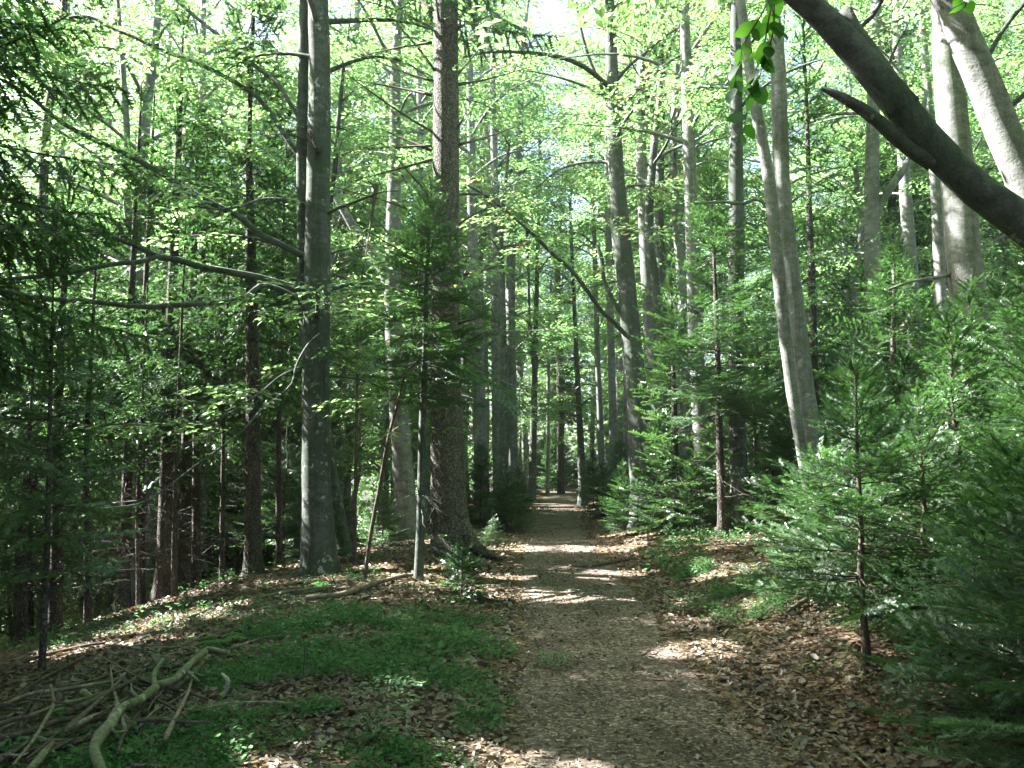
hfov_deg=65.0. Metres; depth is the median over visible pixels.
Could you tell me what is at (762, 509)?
young fir
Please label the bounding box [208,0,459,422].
beech tree
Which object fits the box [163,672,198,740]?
fallen stick
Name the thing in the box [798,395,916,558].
young fir
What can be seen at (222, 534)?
spruce tree
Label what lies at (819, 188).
spruce tree
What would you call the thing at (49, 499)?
spruce tree
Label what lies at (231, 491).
beech tree
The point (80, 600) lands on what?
beech tree
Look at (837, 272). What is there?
beech tree
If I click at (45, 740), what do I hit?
fallen stick
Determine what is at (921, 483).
young fir
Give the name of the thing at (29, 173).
beech tree
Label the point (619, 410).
beech tree
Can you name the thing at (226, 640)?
fern
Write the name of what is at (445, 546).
beech seedling
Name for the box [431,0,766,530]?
beech tree
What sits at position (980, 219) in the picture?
beech tree
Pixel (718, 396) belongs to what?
spruce tree
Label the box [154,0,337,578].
spruce tree
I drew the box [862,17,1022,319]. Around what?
beech tree
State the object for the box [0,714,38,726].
fallen stick
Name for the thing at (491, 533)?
young fir
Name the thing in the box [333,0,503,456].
beech tree
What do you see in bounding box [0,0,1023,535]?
sky
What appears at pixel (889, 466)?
young fir
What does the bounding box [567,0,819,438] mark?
beech tree
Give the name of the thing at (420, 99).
beech tree
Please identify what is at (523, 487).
young fir
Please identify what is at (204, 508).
beech tree
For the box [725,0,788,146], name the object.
leafy twig
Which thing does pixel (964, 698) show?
young fir
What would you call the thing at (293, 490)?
young fir
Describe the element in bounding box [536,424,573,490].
young fir
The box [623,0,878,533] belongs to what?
beech tree
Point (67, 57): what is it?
beech tree
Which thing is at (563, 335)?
beech tree
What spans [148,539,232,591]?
beech tree
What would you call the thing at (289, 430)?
spruce tree
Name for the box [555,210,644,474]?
beech tree
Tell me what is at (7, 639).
beech tree
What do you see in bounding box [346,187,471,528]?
beech tree
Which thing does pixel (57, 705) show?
fallen branch
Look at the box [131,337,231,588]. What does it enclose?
spruce tree
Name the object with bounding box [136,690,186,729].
fallen stick
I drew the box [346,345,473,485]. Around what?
beech tree
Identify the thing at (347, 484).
beech tree
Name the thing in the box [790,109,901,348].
beech tree
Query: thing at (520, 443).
beech tree
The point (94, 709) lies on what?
fallen stick
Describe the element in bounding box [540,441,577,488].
young fir
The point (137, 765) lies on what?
fallen stick
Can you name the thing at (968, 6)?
leafy twig
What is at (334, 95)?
beech tree
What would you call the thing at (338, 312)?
beech tree
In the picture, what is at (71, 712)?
fallen stick
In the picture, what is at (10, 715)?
fallen stick
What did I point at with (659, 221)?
beech tree
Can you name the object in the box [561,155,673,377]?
beech tree
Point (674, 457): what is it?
spruce tree
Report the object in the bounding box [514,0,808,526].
beech tree
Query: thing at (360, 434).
beech tree
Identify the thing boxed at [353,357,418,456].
beech tree
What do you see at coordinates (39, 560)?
beech tree
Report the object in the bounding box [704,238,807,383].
beech tree
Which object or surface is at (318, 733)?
fallen leaves
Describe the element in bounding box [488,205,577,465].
beech tree
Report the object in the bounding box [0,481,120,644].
beech tree
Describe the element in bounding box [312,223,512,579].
beech sapling
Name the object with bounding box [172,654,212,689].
fallen stick
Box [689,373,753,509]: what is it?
young fir
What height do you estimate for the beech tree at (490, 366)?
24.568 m
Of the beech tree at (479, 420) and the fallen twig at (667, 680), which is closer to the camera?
the fallen twig at (667, 680)
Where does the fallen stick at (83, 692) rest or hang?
on the fallen leaves
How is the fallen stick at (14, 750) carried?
on the fallen branch at (30, 750)
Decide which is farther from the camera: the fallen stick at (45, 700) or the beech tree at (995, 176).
the beech tree at (995, 176)
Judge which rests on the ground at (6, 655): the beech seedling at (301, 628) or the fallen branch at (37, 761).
the beech seedling at (301, 628)
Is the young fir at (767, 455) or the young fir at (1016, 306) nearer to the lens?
the young fir at (1016, 306)
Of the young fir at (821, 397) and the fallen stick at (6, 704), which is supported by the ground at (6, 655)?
the young fir at (821, 397)
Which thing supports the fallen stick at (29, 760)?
on the fallen branch at (37, 761)
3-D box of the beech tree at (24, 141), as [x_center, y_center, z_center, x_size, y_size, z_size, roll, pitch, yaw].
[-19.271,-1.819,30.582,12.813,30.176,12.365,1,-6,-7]
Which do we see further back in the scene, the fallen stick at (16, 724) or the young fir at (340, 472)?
the young fir at (340, 472)
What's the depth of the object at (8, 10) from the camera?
7.75 m
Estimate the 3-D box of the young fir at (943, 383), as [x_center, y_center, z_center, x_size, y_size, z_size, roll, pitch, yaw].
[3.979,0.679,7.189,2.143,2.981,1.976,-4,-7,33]
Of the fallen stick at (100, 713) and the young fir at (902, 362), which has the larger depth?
the young fir at (902, 362)
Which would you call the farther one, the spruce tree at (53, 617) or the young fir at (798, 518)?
the spruce tree at (53, 617)
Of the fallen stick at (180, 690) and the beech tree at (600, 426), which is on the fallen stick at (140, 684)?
the fallen stick at (180, 690)
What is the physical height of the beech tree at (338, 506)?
9.290 m
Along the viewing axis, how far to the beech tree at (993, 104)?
6.80 m
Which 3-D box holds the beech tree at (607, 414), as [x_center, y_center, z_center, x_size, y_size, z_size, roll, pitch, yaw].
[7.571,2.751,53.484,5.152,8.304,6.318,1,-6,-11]
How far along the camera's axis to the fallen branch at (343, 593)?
9.42 m
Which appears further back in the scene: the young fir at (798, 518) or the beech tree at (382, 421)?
the beech tree at (382, 421)
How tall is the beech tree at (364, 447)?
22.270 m
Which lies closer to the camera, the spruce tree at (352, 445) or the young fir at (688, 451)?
the young fir at (688, 451)
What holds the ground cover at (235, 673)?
on the ground at (6, 655)
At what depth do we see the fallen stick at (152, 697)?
4.86 m
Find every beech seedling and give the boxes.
[274,608,327,674]
[343,675,425,735]
[429,534,461,568]
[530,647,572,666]
[666,586,699,612]
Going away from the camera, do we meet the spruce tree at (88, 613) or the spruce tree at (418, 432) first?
the spruce tree at (88, 613)
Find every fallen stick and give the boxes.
[0,687,36,750]
[0,692,15,708]
[0,695,46,703]
[0,702,34,719]
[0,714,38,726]
[0,740,29,762]
[0,752,28,756]
[2,684,46,702]
[2,707,56,712]
[6,711,34,718]
[8,736,67,741]
[23,686,62,725]
[25,697,112,709]
[26,714,78,758]
[27,737,75,763]
[29,733,84,756]
[39,729,93,737]
[53,671,120,688]
[54,658,62,701]
[63,675,124,733]
[67,697,113,715]
[72,697,128,730]
[74,668,145,710]
[74,734,93,743]
[75,709,96,737]
[79,688,151,737]
[79,706,108,713]
[82,691,126,709]
[92,652,150,682]
[93,695,132,717]
[104,678,151,686]
[110,666,126,729]
[115,702,153,754]
[116,678,190,719]
[121,646,134,697]
[126,664,184,677]
[130,762,165,767]
[132,662,152,734]
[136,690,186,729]
[136,717,210,723]
[138,676,208,699]
[146,687,165,711]
[157,660,184,679]
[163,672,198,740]
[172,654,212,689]
[174,713,194,731]
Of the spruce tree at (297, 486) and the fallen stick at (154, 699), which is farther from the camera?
the spruce tree at (297, 486)
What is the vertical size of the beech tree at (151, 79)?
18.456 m
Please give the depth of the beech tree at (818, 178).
39.28 m
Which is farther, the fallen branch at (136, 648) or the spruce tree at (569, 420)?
the spruce tree at (569, 420)
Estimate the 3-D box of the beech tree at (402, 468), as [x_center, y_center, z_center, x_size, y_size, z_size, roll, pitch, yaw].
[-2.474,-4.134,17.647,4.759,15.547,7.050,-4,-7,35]
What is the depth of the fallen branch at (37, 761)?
3.90 m
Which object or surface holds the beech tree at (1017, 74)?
on the ground at (6, 655)
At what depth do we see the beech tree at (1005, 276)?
24.83 m
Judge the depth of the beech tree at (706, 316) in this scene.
61.49 m
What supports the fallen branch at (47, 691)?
on the fallen leaves
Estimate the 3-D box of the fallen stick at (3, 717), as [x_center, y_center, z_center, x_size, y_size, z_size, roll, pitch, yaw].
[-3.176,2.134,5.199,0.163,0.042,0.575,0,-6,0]
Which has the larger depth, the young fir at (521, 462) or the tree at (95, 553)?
the young fir at (521, 462)
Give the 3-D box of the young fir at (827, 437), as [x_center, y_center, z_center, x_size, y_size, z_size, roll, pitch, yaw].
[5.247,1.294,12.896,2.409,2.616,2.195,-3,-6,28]
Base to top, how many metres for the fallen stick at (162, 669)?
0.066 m
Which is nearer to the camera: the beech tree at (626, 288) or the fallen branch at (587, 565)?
the fallen branch at (587, 565)
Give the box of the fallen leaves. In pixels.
[0,505,1023,767]
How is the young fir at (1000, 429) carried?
on the ground at (6, 655)
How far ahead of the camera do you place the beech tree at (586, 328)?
39.34 m
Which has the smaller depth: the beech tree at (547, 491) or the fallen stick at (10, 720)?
the fallen stick at (10, 720)
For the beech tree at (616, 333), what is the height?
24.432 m
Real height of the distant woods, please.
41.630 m
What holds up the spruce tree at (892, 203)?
on the ground at (6, 655)
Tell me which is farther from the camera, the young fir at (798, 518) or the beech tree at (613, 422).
the beech tree at (613, 422)
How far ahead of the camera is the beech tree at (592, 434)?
65.35 m
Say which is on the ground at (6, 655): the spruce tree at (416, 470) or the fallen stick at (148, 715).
the spruce tree at (416, 470)
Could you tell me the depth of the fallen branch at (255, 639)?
7.21 m
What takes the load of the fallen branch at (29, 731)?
on the fallen stick
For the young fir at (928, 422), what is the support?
on the ground at (6, 655)
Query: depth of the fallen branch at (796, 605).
7.78 m
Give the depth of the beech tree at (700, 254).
35.77 m
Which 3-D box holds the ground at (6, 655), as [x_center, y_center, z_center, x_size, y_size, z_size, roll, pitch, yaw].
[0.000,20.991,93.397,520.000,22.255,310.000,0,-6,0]
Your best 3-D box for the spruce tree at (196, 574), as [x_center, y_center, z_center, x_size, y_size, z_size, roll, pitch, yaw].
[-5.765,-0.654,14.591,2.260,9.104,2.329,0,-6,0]
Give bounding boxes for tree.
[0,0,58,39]
[0,0,89,254]
[0,0,152,644]
[0,0,187,396]
[0,0,222,623]
[0,0,245,580]
[0,0,291,524]
[0,0,308,604]
[0,0,505,577]
[0,1,56,369]
[0,1,169,636]
[0,2,112,62]
[0,5,257,615]
[0,99,161,644]
[0,149,87,577]
[0,153,182,631]
[0,197,149,670]
[0,289,117,643]
[0,342,226,632]
[0,343,220,623]
[0,350,220,615]
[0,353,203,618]
[0,370,113,645]
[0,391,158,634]
[0,475,16,645]
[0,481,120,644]
[4,245,176,622]
[5,0,374,581]
[6,46,262,406]
[35,81,217,613]
[63,498,157,626]
[64,223,350,549]
[66,86,233,606]
[75,283,221,605]
[87,0,363,580]
[93,9,263,601]
[93,207,234,596]
[113,98,267,591]
[120,108,263,587]
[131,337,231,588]
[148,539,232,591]
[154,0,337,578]
[154,389,296,573]
[155,0,505,499]
[163,154,275,582]
[166,113,352,573]
[207,8,343,567]
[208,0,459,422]
[208,128,298,573]
[209,342,285,572]
[210,0,415,468]
[217,173,301,561]
[219,484,299,568]
[223,62,432,557]
[227,228,486,536]
[229,141,337,564]
[239,10,465,389]
[268,0,561,519]
[271,260,301,558]
[278,0,539,541]
[288,106,430,504]
[291,109,378,549]
[310,171,568,580]
[330,0,564,560]
[331,0,596,506]
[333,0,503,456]
[344,162,408,539]
[345,0,594,518]
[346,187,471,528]
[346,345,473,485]
[347,258,412,542]
[351,111,426,527]
[351,276,380,485]
[351,386,391,506]
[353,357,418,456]
[368,450,391,512]
[370,0,602,497]
[371,0,602,454]
[382,90,491,490]
[389,303,471,488]
[389,306,417,487]
[401,0,605,510]
[403,0,634,510]
[410,85,469,489]
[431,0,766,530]
[459,120,590,529]
[460,95,552,499]
[461,94,591,502]
[463,128,533,431]
[468,0,1023,248]
[470,392,566,462]
[472,354,568,466]
[481,152,583,487]
[483,170,546,407]
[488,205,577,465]
[494,0,744,485]
[500,65,665,508]
[502,0,722,484]
[505,188,613,444]
[512,5,703,502]
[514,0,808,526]
[515,157,637,505]
[515,217,616,493]
[529,0,1023,198]
[530,261,605,495]
[532,84,713,413]
[533,0,767,476]
[537,186,595,484]
[539,195,636,472]
[547,0,799,513]
[551,0,823,492]
[551,0,863,454]
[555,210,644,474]
[558,0,787,512]
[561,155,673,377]
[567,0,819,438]
[575,337,708,452]
[576,0,835,535]
[582,264,676,370]
[584,365,609,457]
[587,353,648,455]
[589,194,643,396]
[596,10,788,390]
[613,263,742,532]
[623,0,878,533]
[628,162,812,538]
[641,109,794,368]
[642,150,761,452]
[644,196,677,363]
[665,0,929,460]
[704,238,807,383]
[705,0,1023,422]
[707,124,833,376]
[707,269,780,390]
[708,326,838,449]
[727,189,842,378]
[744,6,935,416]
[744,14,891,475]
[750,20,928,383]
[763,0,1023,364]
[768,0,1023,376]
[768,0,1023,392]
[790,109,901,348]
[793,222,958,486]
[798,130,930,346]
[803,158,855,397]
[805,0,951,388]
[827,0,1023,358]
[831,40,992,310]
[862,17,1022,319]
[888,0,1023,491]
[917,86,1019,320]
[922,17,1023,185]
[923,299,1023,361]
[931,6,1023,266]
[971,1,1023,316]
[977,0,1023,308]
[977,151,1010,288]
[990,265,1023,342]
[992,12,1023,73]
[1000,47,1023,82]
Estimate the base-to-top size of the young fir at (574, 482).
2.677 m
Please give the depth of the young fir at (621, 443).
20.37 m
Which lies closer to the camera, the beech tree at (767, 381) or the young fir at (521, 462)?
the beech tree at (767, 381)
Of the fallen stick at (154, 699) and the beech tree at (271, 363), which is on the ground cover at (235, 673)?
the fallen stick at (154, 699)
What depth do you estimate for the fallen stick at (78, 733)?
4.42 m
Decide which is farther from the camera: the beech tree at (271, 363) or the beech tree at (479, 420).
the beech tree at (271, 363)
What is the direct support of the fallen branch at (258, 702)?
on the ground cover at (235, 673)
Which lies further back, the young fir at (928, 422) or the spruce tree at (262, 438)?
the spruce tree at (262, 438)
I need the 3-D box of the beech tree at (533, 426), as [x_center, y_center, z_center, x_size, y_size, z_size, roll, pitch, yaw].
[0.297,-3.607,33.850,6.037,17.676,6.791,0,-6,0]
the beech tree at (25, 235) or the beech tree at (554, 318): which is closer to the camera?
the beech tree at (25, 235)
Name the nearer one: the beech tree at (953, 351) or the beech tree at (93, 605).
the beech tree at (953, 351)
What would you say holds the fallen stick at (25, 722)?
on the fallen branch at (44, 721)
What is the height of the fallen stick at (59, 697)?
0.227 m
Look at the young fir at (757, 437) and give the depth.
15.53 m
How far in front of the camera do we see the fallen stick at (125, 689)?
6.35 m
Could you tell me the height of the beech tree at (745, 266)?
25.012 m
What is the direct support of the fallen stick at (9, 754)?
on the fallen stick at (14, 750)
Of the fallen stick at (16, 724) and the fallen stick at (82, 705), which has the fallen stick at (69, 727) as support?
the fallen stick at (82, 705)
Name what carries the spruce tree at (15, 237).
on the ground at (6, 655)
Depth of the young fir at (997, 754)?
3.48 m
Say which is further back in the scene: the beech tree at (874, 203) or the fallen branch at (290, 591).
the beech tree at (874, 203)
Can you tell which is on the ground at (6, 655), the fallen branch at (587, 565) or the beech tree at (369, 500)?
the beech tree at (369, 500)
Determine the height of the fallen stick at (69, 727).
0.129 m
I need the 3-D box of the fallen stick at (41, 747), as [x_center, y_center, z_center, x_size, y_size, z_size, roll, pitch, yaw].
[-2.375,1.824,4.191,0.024,0.046,0.812,1,-6,-12]
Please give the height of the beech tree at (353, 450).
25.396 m
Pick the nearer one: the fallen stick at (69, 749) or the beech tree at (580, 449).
the fallen stick at (69, 749)
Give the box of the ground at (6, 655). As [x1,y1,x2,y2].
[0,477,1023,767]
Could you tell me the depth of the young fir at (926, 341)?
16.05 m
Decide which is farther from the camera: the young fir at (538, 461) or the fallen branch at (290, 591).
the young fir at (538, 461)
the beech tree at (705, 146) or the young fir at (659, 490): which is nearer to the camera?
the young fir at (659, 490)
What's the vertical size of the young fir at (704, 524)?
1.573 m
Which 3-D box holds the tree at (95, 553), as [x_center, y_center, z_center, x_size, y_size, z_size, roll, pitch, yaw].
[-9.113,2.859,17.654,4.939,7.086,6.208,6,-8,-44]
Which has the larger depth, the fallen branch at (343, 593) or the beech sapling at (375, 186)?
the beech sapling at (375, 186)
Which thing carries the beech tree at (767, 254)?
on the ground at (6, 655)
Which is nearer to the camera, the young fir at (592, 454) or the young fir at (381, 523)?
the young fir at (381, 523)
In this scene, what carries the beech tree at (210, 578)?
on the ground at (6, 655)
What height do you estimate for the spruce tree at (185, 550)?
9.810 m
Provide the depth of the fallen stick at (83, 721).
4.48 m
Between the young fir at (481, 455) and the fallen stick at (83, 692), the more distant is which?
the young fir at (481, 455)
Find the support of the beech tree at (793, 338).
on the ground at (6, 655)
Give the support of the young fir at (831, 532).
on the ground at (6, 655)
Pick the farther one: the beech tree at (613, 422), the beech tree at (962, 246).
the beech tree at (613, 422)
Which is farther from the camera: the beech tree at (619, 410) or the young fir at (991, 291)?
the beech tree at (619, 410)
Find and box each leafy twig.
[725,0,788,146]
[949,0,974,13]
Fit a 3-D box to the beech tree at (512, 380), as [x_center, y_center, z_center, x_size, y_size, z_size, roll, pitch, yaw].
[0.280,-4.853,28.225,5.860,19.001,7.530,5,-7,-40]
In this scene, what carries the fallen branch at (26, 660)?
on the ground at (6, 655)
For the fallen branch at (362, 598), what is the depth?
8.81 m
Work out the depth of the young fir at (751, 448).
16.84 m
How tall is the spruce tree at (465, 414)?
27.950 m
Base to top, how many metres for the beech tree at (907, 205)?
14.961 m
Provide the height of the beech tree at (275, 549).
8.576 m
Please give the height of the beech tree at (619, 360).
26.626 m
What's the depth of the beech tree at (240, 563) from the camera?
30.33 m
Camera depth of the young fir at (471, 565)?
9.39 m
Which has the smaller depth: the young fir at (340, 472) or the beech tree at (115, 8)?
the young fir at (340, 472)
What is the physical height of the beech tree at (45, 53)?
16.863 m
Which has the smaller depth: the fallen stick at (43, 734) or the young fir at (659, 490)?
the fallen stick at (43, 734)
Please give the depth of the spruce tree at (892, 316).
12.05 m
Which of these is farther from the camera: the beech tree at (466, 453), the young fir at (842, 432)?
the beech tree at (466, 453)
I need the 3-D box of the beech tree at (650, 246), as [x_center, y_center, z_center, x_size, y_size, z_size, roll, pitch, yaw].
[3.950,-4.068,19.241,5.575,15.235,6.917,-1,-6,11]
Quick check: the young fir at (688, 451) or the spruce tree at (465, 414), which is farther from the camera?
the spruce tree at (465, 414)
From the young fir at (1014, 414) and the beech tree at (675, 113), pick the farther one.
the beech tree at (675, 113)
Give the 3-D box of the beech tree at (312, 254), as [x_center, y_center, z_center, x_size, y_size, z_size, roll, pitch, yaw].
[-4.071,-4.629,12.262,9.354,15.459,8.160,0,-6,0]
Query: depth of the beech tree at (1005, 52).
12.29 m
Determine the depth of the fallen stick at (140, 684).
5.68 m
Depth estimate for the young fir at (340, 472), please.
18.83 m
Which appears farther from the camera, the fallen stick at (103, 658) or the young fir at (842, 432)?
the young fir at (842, 432)
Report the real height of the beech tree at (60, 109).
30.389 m
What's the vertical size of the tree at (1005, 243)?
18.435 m
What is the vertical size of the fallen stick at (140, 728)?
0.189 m
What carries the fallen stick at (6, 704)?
on the fallen branch at (47, 691)
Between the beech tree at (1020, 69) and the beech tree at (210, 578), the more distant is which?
the beech tree at (210, 578)
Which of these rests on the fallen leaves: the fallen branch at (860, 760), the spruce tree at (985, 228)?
the fallen branch at (860, 760)
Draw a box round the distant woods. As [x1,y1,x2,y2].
[215,231,983,571]
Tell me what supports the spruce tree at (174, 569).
on the ground at (6, 655)
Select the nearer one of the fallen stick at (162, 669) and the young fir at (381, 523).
the fallen stick at (162, 669)
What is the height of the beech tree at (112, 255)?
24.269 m
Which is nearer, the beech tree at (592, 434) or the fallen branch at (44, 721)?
the fallen branch at (44, 721)
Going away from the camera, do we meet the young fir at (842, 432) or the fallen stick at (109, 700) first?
the fallen stick at (109, 700)
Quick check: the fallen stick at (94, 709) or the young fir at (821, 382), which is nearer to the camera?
the fallen stick at (94, 709)
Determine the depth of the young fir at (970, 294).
8.82 m
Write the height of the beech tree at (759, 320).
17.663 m
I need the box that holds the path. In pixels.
[515,485,784,767]
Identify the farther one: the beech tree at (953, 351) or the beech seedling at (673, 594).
the beech tree at (953, 351)
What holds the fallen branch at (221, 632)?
on the ground at (6, 655)
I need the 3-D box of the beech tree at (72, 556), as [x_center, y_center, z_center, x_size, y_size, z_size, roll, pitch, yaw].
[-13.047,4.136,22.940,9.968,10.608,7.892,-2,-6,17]
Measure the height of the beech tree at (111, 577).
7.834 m
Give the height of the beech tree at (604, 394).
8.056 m
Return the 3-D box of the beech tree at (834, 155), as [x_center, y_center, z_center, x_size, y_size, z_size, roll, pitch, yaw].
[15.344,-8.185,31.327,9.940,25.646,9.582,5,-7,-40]
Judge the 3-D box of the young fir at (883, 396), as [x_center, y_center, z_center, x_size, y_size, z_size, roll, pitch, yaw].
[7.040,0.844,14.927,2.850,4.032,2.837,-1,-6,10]
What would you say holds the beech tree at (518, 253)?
on the ground at (6, 655)
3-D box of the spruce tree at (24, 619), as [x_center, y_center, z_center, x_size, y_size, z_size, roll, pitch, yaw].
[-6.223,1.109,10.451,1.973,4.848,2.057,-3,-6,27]
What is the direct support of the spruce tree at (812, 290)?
on the ground at (6, 655)
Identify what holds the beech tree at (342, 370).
on the ground at (6, 655)
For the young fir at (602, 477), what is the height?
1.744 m
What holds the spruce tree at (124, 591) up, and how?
on the ground at (6, 655)
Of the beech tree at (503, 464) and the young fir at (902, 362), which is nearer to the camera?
the young fir at (902, 362)
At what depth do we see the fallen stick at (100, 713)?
4.59 m
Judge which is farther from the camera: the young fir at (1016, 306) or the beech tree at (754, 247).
the beech tree at (754, 247)
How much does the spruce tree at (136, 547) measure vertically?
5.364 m
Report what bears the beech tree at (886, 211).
on the ground at (6, 655)
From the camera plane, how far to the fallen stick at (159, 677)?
6.12 m
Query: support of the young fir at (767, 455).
on the ground at (6, 655)
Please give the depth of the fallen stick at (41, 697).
5.57 m
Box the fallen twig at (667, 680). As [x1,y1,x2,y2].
[653,679,680,681]
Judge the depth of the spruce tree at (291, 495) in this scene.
38.14 m
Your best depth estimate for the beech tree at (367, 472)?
40.10 m
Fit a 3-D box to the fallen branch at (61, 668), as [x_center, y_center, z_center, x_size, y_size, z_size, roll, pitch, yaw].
[-3.543,2.234,6.116,0.068,0.077,1.369,1,-6,-11]
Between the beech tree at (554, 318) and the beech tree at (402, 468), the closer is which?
the beech tree at (402, 468)
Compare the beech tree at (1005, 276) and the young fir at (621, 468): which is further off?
the beech tree at (1005, 276)
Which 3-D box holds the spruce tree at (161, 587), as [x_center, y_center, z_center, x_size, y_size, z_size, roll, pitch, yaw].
[-5.854,-1.444,13.798,2.883,10.686,3.161,0,-6,0]
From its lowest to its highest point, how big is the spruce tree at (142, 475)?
9.675 m
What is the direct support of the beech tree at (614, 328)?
on the ground at (6, 655)
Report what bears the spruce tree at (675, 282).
on the ground at (6, 655)
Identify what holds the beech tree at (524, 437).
on the ground at (6, 655)
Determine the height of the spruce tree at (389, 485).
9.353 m
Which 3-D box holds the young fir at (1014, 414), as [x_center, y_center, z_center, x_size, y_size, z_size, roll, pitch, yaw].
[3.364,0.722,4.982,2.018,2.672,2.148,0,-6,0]
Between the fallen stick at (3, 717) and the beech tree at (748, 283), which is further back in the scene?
the beech tree at (748, 283)
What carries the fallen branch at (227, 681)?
on the ground at (6, 655)
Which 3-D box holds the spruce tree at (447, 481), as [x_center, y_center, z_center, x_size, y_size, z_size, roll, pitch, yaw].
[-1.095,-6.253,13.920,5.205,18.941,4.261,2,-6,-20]
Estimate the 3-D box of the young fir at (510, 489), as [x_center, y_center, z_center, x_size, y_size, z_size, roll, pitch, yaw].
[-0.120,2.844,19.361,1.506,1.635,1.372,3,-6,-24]
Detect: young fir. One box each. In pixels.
[177,438,297,583]
[225,414,301,564]
[263,453,378,548]
[334,511,352,560]
[357,482,413,547]
[422,540,497,603]
[465,440,497,526]
[474,468,538,531]
[480,515,506,546]
[508,464,534,515]
[518,440,540,482]
[528,430,571,486]
[528,444,556,488]
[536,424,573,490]
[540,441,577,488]
[565,453,591,486]
[575,447,609,507]
[577,461,615,515]
[594,436,629,519]
[594,458,629,534]
[603,470,665,533]
[608,405,710,536]
[653,436,729,524]
[656,344,804,525]
[662,457,716,535]
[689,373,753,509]
[712,382,794,524]
[724,343,970,685]
[734,390,805,535]
[735,438,922,604]
[750,408,784,514]
[766,342,858,510]
[770,507,818,570]
[772,386,873,526]
[788,377,837,469]
[797,472,871,589]
[798,380,1023,658]
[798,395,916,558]
[821,433,1023,753]
[833,342,957,568]
[837,326,915,485]
[842,434,1023,767]
[846,297,1022,610]
[862,373,958,535]
[886,316,1023,677]
[889,268,1023,562]
[898,334,946,485]
[905,240,1023,527]
[911,317,1023,626]
[919,268,1023,530]
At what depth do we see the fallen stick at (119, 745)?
4.26 m
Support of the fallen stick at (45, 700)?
on the fallen stick at (123, 723)
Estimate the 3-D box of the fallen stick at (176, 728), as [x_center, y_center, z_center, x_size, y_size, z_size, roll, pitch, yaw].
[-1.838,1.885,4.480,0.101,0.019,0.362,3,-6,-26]
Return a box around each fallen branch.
[0,641,106,675]
[0,689,107,731]
[0,711,101,741]
[0,733,92,763]
[4,678,130,702]
[12,684,55,765]
[14,659,79,697]
[27,738,54,767]
[105,642,180,649]
[153,700,300,723]
[170,594,240,623]
[201,616,287,644]
[220,673,229,698]
[230,634,296,649]
[259,586,333,598]
[304,573,412,599]
[304,595,371,619]
[569,558,629,567]
[638,541,680,547]
[782,597,809,611]
[833,737,869,767]
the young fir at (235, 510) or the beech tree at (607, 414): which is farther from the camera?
the beech tree at (607, 414)
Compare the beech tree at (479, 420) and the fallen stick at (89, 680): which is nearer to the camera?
the fallen stick at (89, 680)
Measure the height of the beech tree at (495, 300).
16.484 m
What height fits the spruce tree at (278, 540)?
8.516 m
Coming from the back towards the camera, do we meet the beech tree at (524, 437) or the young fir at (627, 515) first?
the beech tree at (524, 437)
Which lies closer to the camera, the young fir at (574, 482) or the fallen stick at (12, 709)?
the fallen stick at (12, 709)
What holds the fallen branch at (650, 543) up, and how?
on the ground at (6, 655)
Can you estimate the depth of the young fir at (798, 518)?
8.07 m
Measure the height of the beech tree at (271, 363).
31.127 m
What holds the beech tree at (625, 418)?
on the ground at (6, 655)
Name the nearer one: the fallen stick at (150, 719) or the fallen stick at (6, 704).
the fallen stick at (150, 719)
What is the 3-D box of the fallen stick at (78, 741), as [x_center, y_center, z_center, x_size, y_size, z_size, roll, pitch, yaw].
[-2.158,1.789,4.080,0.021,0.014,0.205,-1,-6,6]
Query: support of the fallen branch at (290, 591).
on the ground at (6, 655)
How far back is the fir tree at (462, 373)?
10.57 m
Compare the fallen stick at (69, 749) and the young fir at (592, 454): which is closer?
the fallen stick at (69, 749)
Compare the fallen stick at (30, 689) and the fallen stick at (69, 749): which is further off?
the fallen stick at (30, 689)
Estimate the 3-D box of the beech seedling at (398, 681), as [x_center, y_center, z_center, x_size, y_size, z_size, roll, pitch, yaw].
[-0.725,1.811,4.513,0.457,0.376,0.373,3,-6,-27]
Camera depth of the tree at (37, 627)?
17.91 m
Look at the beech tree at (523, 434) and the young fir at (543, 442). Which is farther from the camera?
the young fir at (543, 442)
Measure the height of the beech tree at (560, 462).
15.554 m
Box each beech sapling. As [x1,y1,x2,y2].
[261,173,442,563]
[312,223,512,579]
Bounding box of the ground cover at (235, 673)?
[0,518,972,767]
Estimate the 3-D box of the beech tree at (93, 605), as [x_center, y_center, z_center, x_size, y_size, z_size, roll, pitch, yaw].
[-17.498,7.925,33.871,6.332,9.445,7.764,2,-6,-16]
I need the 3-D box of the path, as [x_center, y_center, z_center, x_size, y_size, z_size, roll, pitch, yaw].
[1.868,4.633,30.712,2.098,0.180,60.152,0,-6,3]
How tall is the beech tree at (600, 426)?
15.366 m
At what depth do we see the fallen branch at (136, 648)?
7.23 m
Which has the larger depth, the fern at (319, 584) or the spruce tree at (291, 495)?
the spruce tree at (291, 495)
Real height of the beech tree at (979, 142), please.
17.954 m
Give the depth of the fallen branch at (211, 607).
9.20 m
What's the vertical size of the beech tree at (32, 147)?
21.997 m
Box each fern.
[197,632,248,646]
[311,581,326,586]
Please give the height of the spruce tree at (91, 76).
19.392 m
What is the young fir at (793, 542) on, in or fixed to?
on the ground at (6, 655)
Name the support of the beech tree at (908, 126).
on the ground at (6, 655)
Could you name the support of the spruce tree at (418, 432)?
on the ground at (6, 655)
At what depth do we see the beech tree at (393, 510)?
44.84 m
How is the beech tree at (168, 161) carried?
on the ground at (6, 655)
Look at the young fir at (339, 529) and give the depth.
13.01 m

